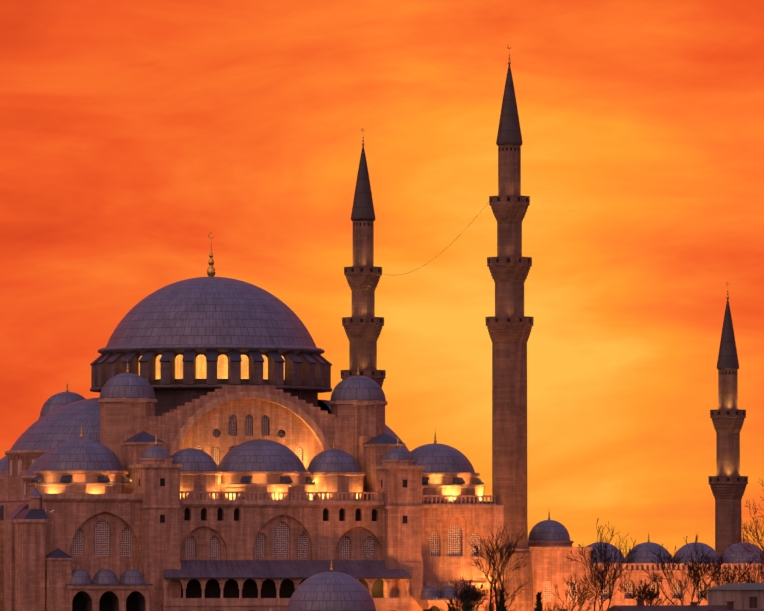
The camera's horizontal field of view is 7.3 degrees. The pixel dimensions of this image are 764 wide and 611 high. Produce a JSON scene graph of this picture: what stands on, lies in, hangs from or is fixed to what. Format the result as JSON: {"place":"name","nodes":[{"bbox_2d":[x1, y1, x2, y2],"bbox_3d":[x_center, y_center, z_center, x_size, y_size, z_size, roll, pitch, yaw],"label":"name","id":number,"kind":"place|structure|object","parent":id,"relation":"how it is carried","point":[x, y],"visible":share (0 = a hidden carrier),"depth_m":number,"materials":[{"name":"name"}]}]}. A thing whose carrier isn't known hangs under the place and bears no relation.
{"place":"outdoors","nodes":[
{"label":"outdoors","id":0,"kind":"place"},
{"bbox_2d":[90,351,331,415],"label":"dome drum","id":1,"kind":"object","parent":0,"point":[174,379],"visible":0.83,"depth_m":777.82,"materials":[{"name":"brown stone"}]},
{"bbox_2d":[38,362,386,463],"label":"domed turrets","id":2,"kind":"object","parent":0,"point":[127,400],"depth_m":772.48,"materials":[{"name":"brown stone"}]},
{"bbox_2d":[13,431,503,610],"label":"buttress towers","id":3,"kind":"structure","parent":0,"point":[386,461],"depth_m":755.77,"materials":[{"name":"brown stone"}]},
{"bbox_2d":[41,503,490,610],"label":"facade wall","id":4,"kind":"structure","parent":0,"point":[91,539],"depth_m":761.78,"materials":[{"name":"brown stone"}]},
{"bbox_2d":[0,0,763,557],"label":"sky","id":5,"kind":"structure","parent":0,"point":[133,132],"materials":[{"name":"orange"}]},
{"bbox_2d":[591,572,763,610],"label":"courtyard wall","id":6,"kind":"structure","parent":0,"point":[619,598],"depth_m":778.31,"materials":[{"name":"beige stone"}]},
{"bbox_3d":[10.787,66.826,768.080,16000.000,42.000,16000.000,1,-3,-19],"label":"ground","id":7,"kind":"structure","parent":0,"visible":0},
{"bbox_2d":[68,589,149,610],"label":"arcade","id":8,"kind":"object","parent":7,"relation":"on","point":[108,599],"visible":0.98,"depth_m":751.41},
{"bbox_2d":[66,565,152,588],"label":"small domes","id":9,"kind":"structure","parent":8,"relation":"on","point":[131,578],"depth_m":750.29,"materials":[{"name":"metal"}]},
{"bbox_2d":[0,471,492,610],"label":"mosque hall","id":10,"kind":"object","parent":7,"relation":"on","point":[10,511],"visible":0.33,"depth_m":763.55,"materials":[{"name":"brown stone"}]},
{"bbox_2d":[0,398,409,500],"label":"mosque semi domes","id":11,"kind":"structure","parent":10,"relation":"on","point":[36,442],"depth_m":778.48,"materials":[{"name":"metal"}]},
{"bbox_2d":[98,233,323,354],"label":"main dome","id":12,"kind":"structure","parent":10,"relation":"on","point":[211,312],"depth_m":781.56,"materials":[{"name":"metal"}]},
{"bbox_2d":[145,385,354,470],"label":"arched wall","id":13,"kind":"structure","parent":10,"relation":"attached to","point":[217,434],"depth_m":775.02,"materials":[{"name":"stone"}]},
{"bbox_2d":[169,391,330,455],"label":"arch","id":14,"kind":"structure","parent":10,"relation":"attached to","point":[289,405],"depth_m":774.10,"materials":[{"name":"stone"}]},
{"bbox_2d":[28,422,484,500],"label":"small domes","id":15,"kind":"structure","parent":10,"relation":"on","point":[81,465],"depth_m":764.95,"materials":[{"name":"metal"}]},
{"bbox_2d":[41,491,496,507],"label":"balustrade","id":16,"kind":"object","parent":10,"relation":"on","point":[97,498],"depth_m":761.10,"materials":[{"name":"brown stone"}]},
{"bbox_2d":[161,560,410,608],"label":"gallery","id":17,"kind":"object","parent":10,"relation":"attached to","point":[268,569],"depth_m":758.95,"materials":[{"name":"brown stone"}]},
{"bbox_2d":[163,579,409,588],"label":"arcade","id":18,"kind":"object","parent":17,"relation":"attached to","point":[276,581],"depth_m":757.53},
{"bbox_2d":[162,608,409,610],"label":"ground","id":19,"kind":"structure","parent":7,"relation":"on","point":[394,609],"depth_m":756.77,"materials":[{"name":"stone"}]},
{"bbox_2d":[284,556,378,610],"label":"dome","id":20,"kind":"structure","parent":7,"relation":"on","point":[331,591],"depth_m":715.65,"materials":[{"name":"metal"}]},
{"bbox_2d":[340,128,385,387],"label":"minaret","id":21,"kind":"object","parent":7,"relation":"on","point":[363,325],"visible":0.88,"depth_m":828.12,"materials":[{"name":"stone"}]},
{"bbox_2d":[423,603,484,610],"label":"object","id":22,"kind":"object","parent":7,"relation":"on","point":[432,606],"visible":0.48,"depth_m":764.65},
{"bbox_2d":[420,583,487,602],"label":"small domes","id":23,"kind":"structure","parent":22,"relation":"on","point":[429,592],"depth_m":764.83,"materials":[{"name":"metal"}]},
{"bbox_2d":[463,588,471,610],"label":"cypress tree","id":24,"kind":"object","parent":7,"relation":"on","point":[467,604],"visible":1,"depth_m":742.72,"materials":[{"name":"green plant"}]},
{"bbox_2d":[440,575,510,610],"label":"bush","id":25,"kind":"object","parent":7,"relation":"on","point":[475,592],"visible":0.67,"depth_m":747.39,"materials":[{"name":"brown plant"}]},
{"bbox_2d":[468,525,528,610],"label":"bare tree","id":26,"kind":"object","parent":7,"relation":"on","point":[495,559],"visible":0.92,"depth_m":747.65,"materials":[{"name":"brown plant"}]},
{"bbox_2d":[496,589,506,610],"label":"cypress tree","id":27,"kind":"object","parent":7,"relation":"on","point":[501,603],"visible":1,"depth_m":744.23,"materials":[{"name":"green plant"}]},
{"bbox_2d":[485,45,533,610],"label":"minaret","id":28,"kind":"object","parent":7,"relation":"on","point":[509,324],"visible":0.98,"depth_m":771.42,"materials":[{"name":"stone"}]},
{"bbox_2d":[381,202,488,274],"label":"cable","id":29,"kind":"object","parent":28,"relation":"attached to","point":[450,244],"visible":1,"depth_m":791.16,"materials":[{"name":"black"}]},
{"bbox_2d":[269,565,763,610],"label":"roofs","id":30,"kind":"structure","parent":7,"relation":"on","point":[738,597],"depth_m":700.28,"materials":[{"name":"paint"}]},
{"bbox_2d":[535,591,542,610],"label":"cypress tree","id":31,"kind":"object","parent":7,"relation":"on","point":[538,603],"visible":0.98,"depth_m":745.81,"materials":[{"name":"green plant"}]},
{"bbox_2d":[534,574,596,610],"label":"bare tree","id":32,"kind":"object","parent":7,"relation":"on","point":[582,595],"visible":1,"depth_m":748.35,"materials":[{"name":"brown plant"}]},
{"bbox_2d":[565,518,639,610],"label":"bare tree","id":33,"kind":"object","parent":7,"relation":"on","point":[602,579],"visible":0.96,"depth_m":762.28,"materials":[{"name":"brown plant"}]},
{"bbox_2d":[528,512,763,610],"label":"arcade","id":34,"kind":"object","parent":7,"relation":"on","point":[550,545],"depth_m":776.39},
{"bbox_2d":[617,572,680,604],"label":"bush","id":35,"kind":"object","parent":7,"relation":"on","point":[647,593],"visible":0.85,"depth_m":757.91,"materials":[{"name":"brown plant"}]},
{"bbox_2d":[641,534,737,604],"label":"bare tree","id":36,"kind":"object","parent":7,"relation":"on","point":[696,577],"visible":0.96,"depth_m":760.96,"materials":[{"name":"brown plant"}]},
{"bbox_2d":[708,282,747,557],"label":"minaret","id":37,"kind":"object","parent":7,"relation":"on","point":[728,483],"visible":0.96,"depth_m":844.75,"materials":[{"name":"stone"}]},
{"bbox_2d":[699,550,758,604],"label":"bare tree","id":38,"kind":"object","parent":7,"relation":"on","point":[717,579],"visible":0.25,"depth_m":760.62,"materials":[{"name":"brown plant"}]},
{"bbox_2d":[724,478,763,561],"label":"tree","id":39,"kind":"object","parent":7,"relation":"on","point":[753,535],"visible":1,"depth_m":685.70,"materials":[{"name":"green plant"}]},
{"bbox_2d":[724,550,763,582],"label":"bare tree","id":40,"kind":"object","parent":7,"relation":"on","point":[749,575],"visible":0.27,"depth_m":773.09,"materials":[{"name":"brown plant"}]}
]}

